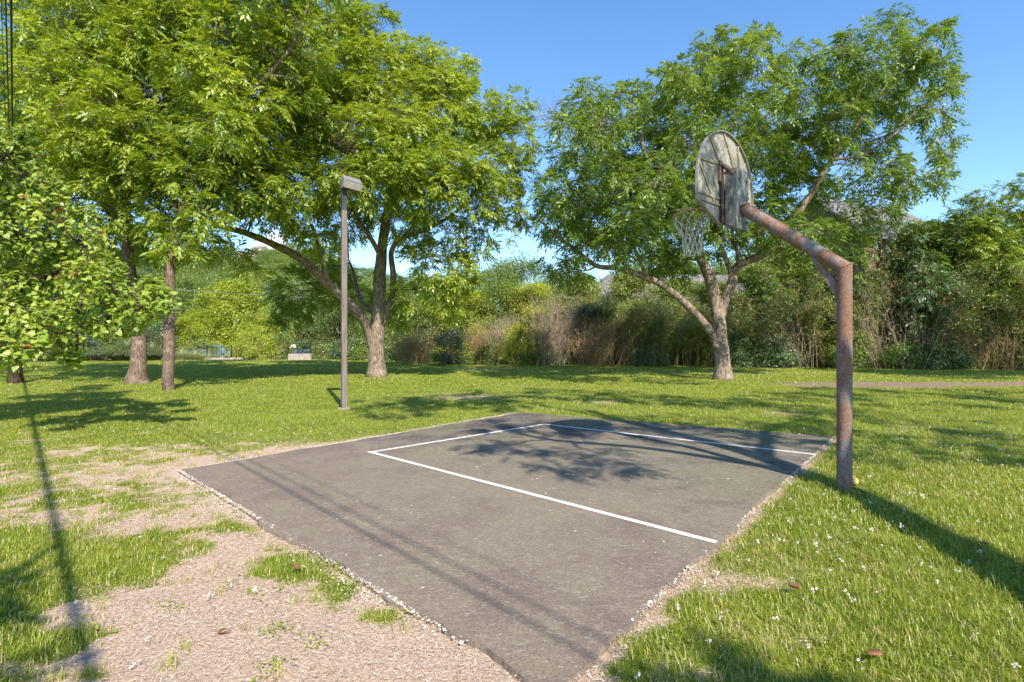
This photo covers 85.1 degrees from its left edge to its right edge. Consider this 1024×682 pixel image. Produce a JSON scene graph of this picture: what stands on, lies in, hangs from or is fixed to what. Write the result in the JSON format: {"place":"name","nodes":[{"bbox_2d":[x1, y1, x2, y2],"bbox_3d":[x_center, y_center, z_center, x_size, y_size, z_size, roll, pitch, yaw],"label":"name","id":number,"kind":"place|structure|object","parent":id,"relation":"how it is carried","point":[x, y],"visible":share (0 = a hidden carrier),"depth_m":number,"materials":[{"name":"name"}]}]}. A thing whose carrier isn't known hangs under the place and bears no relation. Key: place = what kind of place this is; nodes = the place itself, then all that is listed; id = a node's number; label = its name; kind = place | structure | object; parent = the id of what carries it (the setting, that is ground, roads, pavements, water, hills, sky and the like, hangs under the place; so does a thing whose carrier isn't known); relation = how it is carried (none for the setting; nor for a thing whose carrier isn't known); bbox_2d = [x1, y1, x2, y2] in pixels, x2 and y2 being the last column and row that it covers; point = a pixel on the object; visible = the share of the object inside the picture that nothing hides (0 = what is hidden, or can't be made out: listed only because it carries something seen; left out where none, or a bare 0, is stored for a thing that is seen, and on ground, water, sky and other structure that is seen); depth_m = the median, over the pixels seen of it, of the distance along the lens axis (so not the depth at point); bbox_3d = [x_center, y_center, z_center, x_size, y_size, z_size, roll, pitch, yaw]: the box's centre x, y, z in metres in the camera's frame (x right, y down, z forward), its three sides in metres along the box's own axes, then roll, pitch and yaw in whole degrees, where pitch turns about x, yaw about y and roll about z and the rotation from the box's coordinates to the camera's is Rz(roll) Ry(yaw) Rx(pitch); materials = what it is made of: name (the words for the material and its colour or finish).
{"place":"outdoors","nodes":[
{"label":"outdoors","id":0,"kind":"place"},
{"bbox_2d":[85,337,175,360],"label":"bush","id":1,"kind":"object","parent":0,"point":[121,350],"depth_m":41.98,"materials":[{"name":"green plant"}]},
{"bbox_2d":[161,412,835,666],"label":"gravel","id":2,"kind":"structure","parent":0,"point":[412,611],"depth_m":3.83,"materials":[{"name":"grey gravel"}]},
{"bbox_2d":[0,311,1023,681],"bbox_3d":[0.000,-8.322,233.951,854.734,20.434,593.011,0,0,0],"label":"ground","id":3,"kind":"structure","parent":0,"point":[278,647],"depth_m":3.69,"materials":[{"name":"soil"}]},
{"bbox_2d":[0,0,64,383],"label":"tree","id":4,"kind":"object","parent":3,"relation":"on","point":[19,378],"visible":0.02,"depth_m":20.06,"materials":[{"name":"green plant"}]},
{"bbox_2d":[67,334,113,360],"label":"shrub","id":5,"kind":"object","parent":3,"relation":"on","point":[90,356],"visible":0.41,"depth_m":42.97,"materials":[{"name":"green plant"}]},
{"bbox_2d":[0,111,181,378],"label":"redbud tree","id":6,"kind":"object","parent":3,"relation":"on","point":[31,203],"visible":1,"depth_m":9.36,"materials":[{"name":"green plant"}]},
{"bbox_2d":[72,309,130,359],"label":"shrub","id":7,"kind":"object","parent":3,"relation":"on","point":[108,341],"visible":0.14,"depth_m":49.41,"materials":[{"name":"green plant"}]},
{"bbox_2d":[0,0,240,383],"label":"pecan tree","id":8,"kind":"object","parent":3,"relation":"on","point":[102,55],"visible":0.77,"depth_m":17.18,"materials":[{"name":"green plant"}]},
{"bbox_2d":[145,320,185,358],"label":"shrub","id":9,"kind":"object","parent":3,"relation":"on","point":[150,332],"visible":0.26,"depth_m":49.69,"materials":[{"name":"green plant"}]},
{"bbox_2d":[151,266,212,346],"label":"background tree","id":10,"kind":"object","parent":3,"relation":"on","point":[185,306],"visible":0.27,"depth_m":73.10,"materials":[{"name":"green plant"}]},
{"bbox_2d":[175,336,220,357],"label":"shrub","id":11,"kind":"object","parent":3,"relation":"on","point":[198,343],"visible":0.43,"depth_m":50.00,"materials":[{"name":"green plant"}]},
{"bbox_2d":[181,251,224,280],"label":"hillside tree","id":12,"kind":"object","parent":3,"relation":"on","point":[204,269],"visible":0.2,"depth_m":114.10,"materials":[{"name":"green plant"}]},
{"bbox_2d":[175,299,233,349],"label":"background tree","id":13,"kind":"object","parent":3,"relation":"on","point":[195,321],"visible":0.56,"depth_m":63.51,"materials":[{"name":"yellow plant"}]},
{"bbox_2d":[186,267,239,314],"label":"hillside tree","id":14,"kind":"object","parent":3,"relation":"on","point":[208,278],"visible":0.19,"depth_m":92.78,"materials":[{"name":"green plant"}]},
{"bbox_2d":[207,263,250,310],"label":"hillside tree","id":15,"kind":"object","parent":3,"relation":"on","point":[231,272],"visible":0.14,"depth_m":97.11,"materials":[{"name":"green plant"}]},
{"bbox_2d":[181,262,279,349],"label":"background tree","id":16,"kind":"object","parent":3,"relation":"on","point":[226,305],"visible":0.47,"depth_m":64.87,"materials":[{"name":"green plant"}]},
{"bbox_2d":[121,0,355,390],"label":"pecan tree","id":17,"kind":"object","parent":3,"relation":"on","point":[226,103],"visible":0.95,"depth_m":16.63,"materials":[{"name":"green plant"}]},
{"bbox_2d":[224,327,280,359],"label":"shrub","id":18,"kind":"object","parent":3,"relation":"on","point":[251,353],"visible":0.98,"depth_m":45.74,"materials":[{"name":"green plant"}]},
{"bbox_2d":[234,304,287,358],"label":"background tree","id":19,"kind":"object","parent":3,"relation":"on","point":[258,325],"visible":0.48,"depth_m":57.05,"materials":[{"name":"green plant"}]},
{"bbox_2d":[255,329,297,359],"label":"shrub","id":20,"kind":"object","parent":3,"relation":"on","point":[283,349],"visible":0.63,"depth_m":46.85,"materials":[{"name":"green plant"}]},
{"bbox_2d":[260,248,299,280],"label":"hillside tree","id":21,"kind":"object","parent":3,"relation":"on","point":[282,262],"visible":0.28,"depth_m":111.48,"materials":[{"name":"green plant"}]},
{"bbox_2d":[252,275,337,351],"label":"background tree","id":22,"kind":"object","parent":3,"relation":"on","point":[302,338],"visible":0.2,"depth_m":60.89,"materials":[{"name":"green plant"}]},
{"bbox_2d":[89,0,547,377],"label":"pecan tree","id":23,"kind":"object","parent":3,"relation":"on","point":[399,168],"visible":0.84,"depth_m":21.55,"materials":[{"name":"green plant"}]},
{"bbox_2d":[307,342,339,359],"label":"shrub","id":24,"kind":"object","parent":3,"relation":"on","point":[321,356],"visible":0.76,"depth_m":45.57,"materials":[{"name":"green plant"}]},
{"bbox_2d":[290,284,370,358],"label":"background tree","id":25,"kind":"object","parent":3,"relation":"on","point":[350,331],"visible":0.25,"depth_m":55.52,"materials":[{"name":"green plant"}]},
{"bbox_2d":[323,335,367,359],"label":"shrub","id":26,"kind":"object","parent":3,"relation":"on","point":[337,351],"visible":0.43,"depth_m":44.53,"materials":[{"name":"green plant"}]},
{"bbox_2d":[337,175,361,409],"bbox_3d":[-3.615,-1.012,12.376,0.525,5.423,0.379,0,0,-33],"label":"lamp post","id":27,"kind":"object","parent":3,"relation":"on","point":[348,183],"visible":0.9,"depth_m":12.29,"materials":[{"name":"metal"}]},
{"bbox_2d":[347,319,393,360],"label":"shrub","id":28,"kind":"object","parent":3,"relation":"on","point":[358,352],"visible":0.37,"depth_m":43.65,"materials":[{"name":"green plant"}]},
{"bbox_2d":[347,277,415,351],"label":"background tree","id":29,"kind":"object","parent":3,"relation":"on","point":[387,330],"visible":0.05,"depth_m":59.04,"materials":[{"name":"green plant"}]},
{"bbox_2d":[384,325,438,363],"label":"dead cane","id":30,"kind":"object","parent":3,"relation":"on","point":[413,350],"visible":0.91,"depth_m":35.97,"materials":[{"name":"brown plant"}]},
{"bbox_2d":[389,263,439,349],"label":"background tree","id":31,"kind":"object","parent":3,"relation":"on","point":[410,293],"visible":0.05,"depth_m":59.68,"materials":[{"name":"green plant"}]},
{"bbox_2d":[386,297,466,362],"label":"tree","id":32,"kind":"object","parent":3,"relation":"on","point":[419,318],"visible":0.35,"depth_m":39.83,"materials":[{"name":"green plant"}]},
{"bbox_2d":[429,323,472,364],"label":"shrub","id":33,"kind":"object","parent":3,"relation":"on","point":[447,357],"visible":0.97,"depth_m":34.72,"materials":[{"name":"green plant"}]},
{"bbox_2d":[417,257,509,345],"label":"background tree","id":34,"kind":"object","parent":3,"relation":"on","point":[483,273],"visible":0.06,"depth_m":53.76,"materials":[{"name":"green plant"}]},
{"bbox_2d":[431,287,502,362],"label":"tree","id":35,"kind":"object","parent":3,"relation":"on","point":[476,294],"visible":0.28,"depth_m":38.35,"materials":[{"name":"green plant"}]},
{"bbox_2d":[457,343,490,364],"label":"shrub","id":36,"kind":"object","parent":3,"relation":"on","point":[469,356],"visible":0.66,"depth_m":34.74,"materials":[{"name":"green plant"}]},
{"bbox_2d":[462,320,501,364],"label":"dead cane","id":37,"kind":"object","parent":3,"relation":"on","point":[480,338],"visible":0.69,"depth_m":34.79,"materials":[{"name":"brown plant"}]},
{"bbox_2d":[473,334,508,364],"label":"shrub","id":38,"kind":"object","parent":3,"relation":"on","point":[492,360],"visible":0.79,"depth_m":34.40,"materials":[{"name":"green plant"}]},
{"bbox_2d":[465,267,540,362],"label":"tree","id":39,"kind":"object","parent":3,"relation":"on","point":[503,292],"visible":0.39,"depth_m":38.18,"materials":[{"name":"green plant"}]},
{"bbox_2d":[475,311,534,364],"bbox_3d":[-0.435,-0.165,34.981,4.124,3.412,2.777,0,0,0],"label":"dead cane","id":40,"kind":"object","parent":3,"relation":"on","point":[500,333],"visible":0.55,"depth_m":34.65,"materials":[{"name":"brown plant"}]},
{"bbox_2d":[178,412,834,681],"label":"court","id":41,"kind":"object","parent":3,"relation":"on","point":[534,589],"visible":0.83,"depth_m":4.81,"materials":[{"name":"asphalt"}]},
{"bbox_2d":[369,424,815,542],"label":"court lines","id":42,"kind":"object","parent":41,"relation":"on","point":[618,516],"visible":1,"depth_m":5.77,"materials":[{"name":"paint"}]},
{"bbox_2d":[468,242,549,326],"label":"background tree","id":43,"kind":"object","parent":3,"relation":"on","point":[522,266],"visible":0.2,"depth_m":64.33,"materials":[{"name":"green plant"}]},
{"bbox_2d":[0,359,1023,681],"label":"grass","id":44,"kind":"structure","parent":3,"relation":"on","point":[992,561],"depth_m":5.19,"materials":[{"name":"green plant"}]},
{"bbox_2d":[4,418,1023,678],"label":"petals","id":45,"kind":"object","parent":3,"relation":"on","point":[714,570],"visible":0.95,"depth_m":4.06,"materials":[{"name":"white plant"}]},
{"bbox_2d":[495,322,536,365],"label":"shrub","id":46,"kind":"object","parent":3,"relation":"on","point":[517,351],"visible":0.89,"depth_m":33.94,"materials":[{"name":"green plant"}]},
{"bbox_2d":[506,275,558,362],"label":"tree","id":47,"kind":"object","parent":3,"relation":"on","point":[538,287],"visible":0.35,"depth_m":37.21,"materials":[{"name":"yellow plant"}]},
{"bbox_2d":[519,328,554,364],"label":"shrub","id":48,"kind":"object","parent":3,"relation":"on","point":[533,355],"visible":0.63,"depth_m":33.68,"materials":[{"name":"green plant"}]},
{"bbox_2d":[508,287,607,365],"bbox_3d":[2.769,-1.033,33.924,6.078,5.108,3.556,0,0,0],"label":"dead cane","id":49,"kind":"object","parent":3,"relation":"on","point":[551,330],"visible":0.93,"depth_m":33.67,"materials":[{"name":"brown plant"}]},
{"bbox_2d":[530,291,599,363],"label":"bamboo clump","id":50,"kind":"object","parent":3,"relation":"on","point":[565,308],"visible":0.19,"depth_m":35.05,"materials":[{"name":"plant"}]},
{"bbox_2d":[537,269,611,361],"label":"tree","id":51,"kind":"object","parent":3,"relation":"on","point":[593,290],"visible":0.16,"depth_m":36.83,"materials":[{"name":"green plant"}]},
{"bbox_2d":[554,310,630,366],"bbox_3d":[5.002,-0.151,33.122,5.408,3.390,3.111,0,0,0],"label":"dead cane","id":52,"kind":"object","parent":3,"relation":"on","point":[596,351],"visible":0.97,"depth_m":33.11,"materials":[{"name":"brown plant"}]},
{"bbox_2d":[562,300,631,364],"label":"tree","id":53,"kind":"object","parent":3,"relation":"on","point":[593,312],"visible":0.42,"depth_m":34.15,"materials":[{"name":"green plant"}]},
{"bbox_2d":[574,288,658,364],"bbox_3d":[6.072,-0.807,35.203,5.130,4.966,5.444,0,0,-31],"label":"bamboo clump","id":54,"kind":"object","parent":3,"relation":"on","point":[608,308],"visible":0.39,"depth_m":34.06,"materials":[{"name":"plant"}]},
{"bbox_2d":[597,259,668,363],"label":"tree","id":55,"kind":"object","parent":3,"relation":"on","point":[631,284],"visible":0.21,"depth_m":35.58,"materials":[{"name":"green plant"}]},
{"bbox_2d":[607,304,674,365],"bbox_3d":[7.616,-0.330,33.188,3.892,3.744,3.698,0,0,37],"label":"dead cane","id":56,"kind":"object","parent":3,"relation":"on","point":[625,351],"visible":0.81,"depth_m":33.10,"materials":[{"name":"brown plant"}]},
{"bbox_2d":[601,297,690,365],"bbox_3d":[7.704,-0.459,33.635,5.125,4.541,5.735,0,0,-14],"label":"bamboo clump","id":57,"kind":"object","parent":3,"relation":"on","point":[631,330],"visible":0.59,"depth_m":33.13,"materials":[{"name":"plant"}]},
{"bbox_2d":[623,340,669,366],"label":"shrub","id":58,"kind":"object","parent":3,"relation":"on","point":[643,360],"visible":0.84,"depth_m":32.66,"materials":[{"name":"green plant"}]},
{"bbox_2d":[607,288,707,367],"bbox_3d":[8.985,-0.852,33.692,5.701,4.999,6.010,0,0,25],"label":"bamboo clump","id":59,"kind":"object","parent":3,"relation":"on","point":[662,333],"visible":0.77,"depth_m":32.54,"materials":[{"name":"plant"}]},
{"bbox_2d":[648,277,710,364],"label":"tree","id":60,"kind":"object","parent":3,"relation":"on","point":[687,289],"visible":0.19,"depth_m":34.61,"materials":[{"name":"green plant"}]},
{"bbox_2d":[570,274,819,363],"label":"house","id":61,"kind":"structure","parent":3,"relation":"on","point":[606,278],"depth_m":39.52,"materials":[{"name":"grey wood"}]},
{"bbox_2d":[666,302,744,366],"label":"bamboo clump","id":62,"kind":"object","parent":3,"relation":"on","point":[694,334],"visible":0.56,"depth_m":32.91,"materials":[{"name":"plant"}]},
{"bbox_2d":[680,268,738,364],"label":"tree","id":63,"kind":"object","parent":3,"relation":"on","point":[704,299],"visible":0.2,"depth_m":35.10,"materials":[{"name":"green plant"}]},
{"bbox_2d":[680,252,747,274],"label":"background tree","id":64,"kind":"object","parent":3,"relation":"on","point":[722,269],"visible":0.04,"depth_m":57.75,"materials":[{"name":"green plant"}]},
{"bbox_2d":[714,329,769,367],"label":"shrub","id":65,"kind":"object","parent":3,"relation":"on","point":[740,356],"visible":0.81,"depth_m":31.49,"materials":[{"name":"green plant"}]},
{"bbox_2d":[525,1,972,379],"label":"pecan tree","id":66,"kind":"object","parent":3,"relation":"on","point":[655,199],"visible":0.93,"depth_m":20.02,"materials":[{"name":"green plant"}]},
{"bbox_2d":[722,255,791,365],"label":"tree","id":67,"kind":"object","parent":3,"relation":"on","point":[751,269],"visible":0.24,"depth_m":33.67,"materials":[{"name":"green plant"}]},
{"bbox_2d":[720,277,800,367],"bbox_3d":[14.197,-0.914,32.238,4.174,5.179,7.584,0,0,0],"label":"bamboo clump","id":68,"kind":"object","parent":3,"relation":"on","point":[766,326],"visible":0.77,"depth_m":31.33,"materials":[{"name":"plant"}]},
{"bbox_2d":[672,130,852,491],"bbox_3d":[2.691,-0.390,6.285,1.450,4.080,1.521,0,0,0],"label":"basketball hoop","id":69,"kind":"object","parent":3,"relation":"on","point":[724,195],"visible":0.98,"depth_m":6.05,"materials":[{"name":"metal"}]},
{"bbox_2d":[746,331,806,367],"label":"shrub","id":70,"kind":"object","parent":3,"relation":"on","point":[777,359],"visible":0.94,"depth_m":30.88,"materials":[{"name":"green plant"}]},
{"bbox_2d":[746,303,819,368],"bbox_3d":[15.244,-0.456,30.865,3.975,4.039,2.114,0,0,0],"label":"dead cane","id":71,"kind":"object","parent":3,"relation":"on","point":[792,341],"visible":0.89,"depth_m":30.82,"materials":[{"name":"brown plant"}]},
{"bbox_2d":[737,257,835,353],"bbox_3d":[16.386,-1.732,33.387,5.813,6.758,4.884,0,0,0],"label":"tree","id":72,"kind":"object","parent":3,"relation":"on","point":[785,273],"visible":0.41,"depth_m":32.60,"materials":[{"name":"green plant"}]},
{"bbox_2d":[742,269,834,366],"bbox_3d":[16.232,-1.347,32.088,4.632,5.960,6.738,0,0,0],"label":"bamboo clump","id":73,"kind":"object","parent":3,"relation":"on","point":[815,281],"visible":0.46,"depth_m":31.66,"materials":[{"name":"plant"}]},
{"bbox_2d":[756,230,840,366],"bbox_3d":[17.746,-2.724,34.300,6.850,9.021,5.326,0,0,0],"label":"tree","id":74,"kind":"object","parent":3,"relation":"on","point":[799,277],"visible":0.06,"depth_m":33.70,"materials":[{"name":"green plant"}]},
{"bbox_2d":[779,297,872,367],"bbox_3d":[17.634,-0.589,31.823,4.896,4.394,5.848,0,0,0],"label":"bamboo clump","id":75,"kind":"object","parent":3,"relation":"on","point":[813,326],"visible":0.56,"depth_m":31.27,"materials":[{"name":"plant"}]},
{"bbox_2d":[779,228,888,339],"bbox_3d":[19.301,-2.725,32.647,6.608,8.715,5.146,0,0,0],"label":"tree","id":76,"kind":"object","parent":3,"relation":"on","point":[862,259],"visible":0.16,"depth_m":31.66,"materials":[{"name":"green plant"}]},
{"bbox_2d":[809,324,879,368],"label":"shrub","id":77,"kind":"object","parent":3,"relation":"on","point":[830,352],"visible":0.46,"depth_m":30.13,"materials":[{"name":"green plant"}]},
{"bbox_2d":[817,272,885,367],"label":"tree","id":78,"kind":"object","parent":3,"relation":"on","point":[856,295],"visible":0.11,"depth_m":31.29,"materials":[{"name":"green plant"}]},
{"bbox_2d":[758,195,960,362],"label":"house","id":79,"kind":"structure","parent":3,"relation":"on","point":[834,212],"depth_m":38.18,"materials":[{"name":"grey wood"}]},
{"bbox_2d":[813,275,906,367],"bbox_3d":[20.102,-1.074,31.787,5.922,5.206,5.264,0,0,0],"label":"bamboo clump","id":80,"kind":"object","parent":3,"relation":"on","point":[876,313],"visible":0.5,"depth_m":30.61,"materials":[{"name":"plant"}]},
{"bbox_2d":[822,286,902,368],"bbox_3d":[18.983,-0.668,29.785,4.147,4.447,2.443,0,0,-25],"label":"dead cane","id":81,"kind":"object","parent":3,"relation":"on","point":[871,339],"visible":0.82,"depth_m":29.72,"materials":[{"name":"brown plant"}]},
{"bbox_2d":[842,219,941,366],"bbox_3d":[21.639,-2.857,32.017,6.161,8.939,5.302,0,0,0],"label":"tree","id":82,"kind":"object","parent":3,"relation":"on","point":[918,252],"visible":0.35,"depth_m":31.12,"materials":[{"name":"green plant"}]},
{"bbox_2d":[870,334,935,369],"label":"shrub","id":83,"kind":"object","parent":3,"relation":"on","point":[903,352],"visible":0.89,"depth_m":29.25,"materials":[{"name":"green plant"}]},
{"bbox_2d":[861,288,952,366],"bbox_3d":[21.627,-0.767,31.650,4.900,4.831,6.176,0,0,0],"label":"bamboo clump","id":84,"kind":"object","parent":3,"relation":"on","point":[898,337],"visible":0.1,"depth_m":30.84,"materials":[{"name":"plant"}]},
{"bbox_2d":[811,271,1008,369],"bbox_3d":[22.841,-1.254,29.355,13.035,5.620,3.062,0,0,0],"label":"dead cane","id":85,"kind":"object","parent":3,"relation":"on","point":[918,326],"visible":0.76,"depth_m":29.21,"materials":[{"name":"brown plant"}]},
{"bbox_2d":[866,211,964,365],"bbox_3d":[23.298,-3.014,32.112,6.497,9.291,4.338,0,0,0],"label":"tree","id":86,"kind":"object","parent":3,"relation":"on","point":[910,242],"visible":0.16,"depth_m":31.50,"materials":[{"name":"green plant"}]},
{"bbox_2d":[875,255,974,367],"bbox_3d":[22.685,-1.673,30.120,5.259,6.530,4.934,0,0,0],"label":"tree","id":87,"kind":"object","parent":3,"relation":"on","point":[916,278],"visible":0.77,"depth_m":29.37,"materials":[{"name":"green plant"}]},
{"bbox_2d":[912,335,976,369],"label":"shrub","id":88,"kind":"object","parent":3,"relation":"on","point":[959,357],"visible":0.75,"depth_m":28.75,"materials":[{"name":"green plant"}]},
{"bbox_2d":[903,260,985,368],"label":"tree","id":89,"kind":"object","parent":3,"relation":"on","point":[942,284],"visible":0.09,"depth_m":29.51,"materials":[{"name":"green plant"}]},
{"bbox_2d":[867,260,1022,369],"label":"bamboo clump","id":90,"kind":"object","parent":3,"relation":"on","point":[961,311],"visible":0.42,"depth_m":28.81,"materials":[{"name":"plant"}]},
{"bbox_2d":[907,210,982,288],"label":"tree","id":91,"kind":"object","parent":3,"relation":"on","point":[955,246],"visible":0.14,"depth_m":30.70,"materials":[{"name":"green plant"}]},
{"bbox_2d":[891,197,1016,324],"bbox_3d":[24.373,-3.204,30.870,5.928,9.713,4.821,0,0,0],"label":"tree","id":92,"kind":"object","parent":3,"relation":"on","point":[941,254],"visible":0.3,"depth_m":30.15,"materials":[{"name":"green plant"}]},
{"bbox_2d":[902,280,1022,369],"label":"bamboo clump","id":93,"kind":"object","parent":3,"relation":"on","point":[972,319],"visible":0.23,"depth_m":28.81,"materials":[{"name":"plant"}]},
{"bbox_2d":[935,250,1021,369],"bbox_3d":[24.828,-1.666,29.629,4.807,6.623,3.389,0,0,0],"label":"tree","id":94,"kind":"object","parent":3,"relation":"on","point":[982,276],"visible":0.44,"depth_m":29.08,"materials":[{"name":"green plant"}]},
{"bbox_2d":[942,298,1016,370],"bbox_3d":[23.538,-0.374,28.556,3.222,3.797,2.549,0,0,0],"label":"dead cane","id":95,"kind":"object","parent":3,"relation":"on","point":[990,343],"visible":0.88,"depth_m":28.42,"materials":[{"name":"brown plant"}]},
{"bbox_2d":[951,184,1023,314],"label":"tree","id":96,"kind":"object","parent":3,"relation":"on","point":[985,248],"visible":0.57,"depth_m":29.37,"materials":[{"name":"green plant"}]},
{"bbox_2d":[956,264,1023,369],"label":"bamboo clump","id":97,"kind":"object","parent":3,"relation":"on","point":[1016,309],"visible":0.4,"depth_m":28.04,"materials":[{"name":"plant"}]},
{"bbox_2d":[961,172,1023,295],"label":"tree","id":98,"kind":"object","parent":3,"relation":"on","point":[1014,189],"visible":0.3,"depth_m":30.12,"materials":[{"name":"green plant"}]},
{"bbox_2d":[968,302,1023,370],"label":"dead cane","id":99,"kind":"object","parent":3,"relation":"on","point":[1009,357],"visible":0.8,"depth_m":28.06,"materials":[{"name":"brown plant"}]},
{"bbox_2d":[975,232,1023,369],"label":"tree","id":100,"kind":"object","parent":3,"relation":"on","point":[1010,295],"visible":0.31,"depth_m":28.71,"materials":[{"name":"green plant"}]},
{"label":"utility pole","id":101,"kind":"object","parent":3,"relation":"on","visible":0},
{"bbox_2d":[10,0,13,251],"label":"overhead cable","id":102,"kind":"object","parent":101,"relation":"attached to","point":[11,29],"visible":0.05,"depth_m":7.95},
{"bbox_2d":[0,0,1023,302],"label":"sky","id":103,"kind":"structure","parent":0,"point":[541,46],"materials":[{"name":"blue"}]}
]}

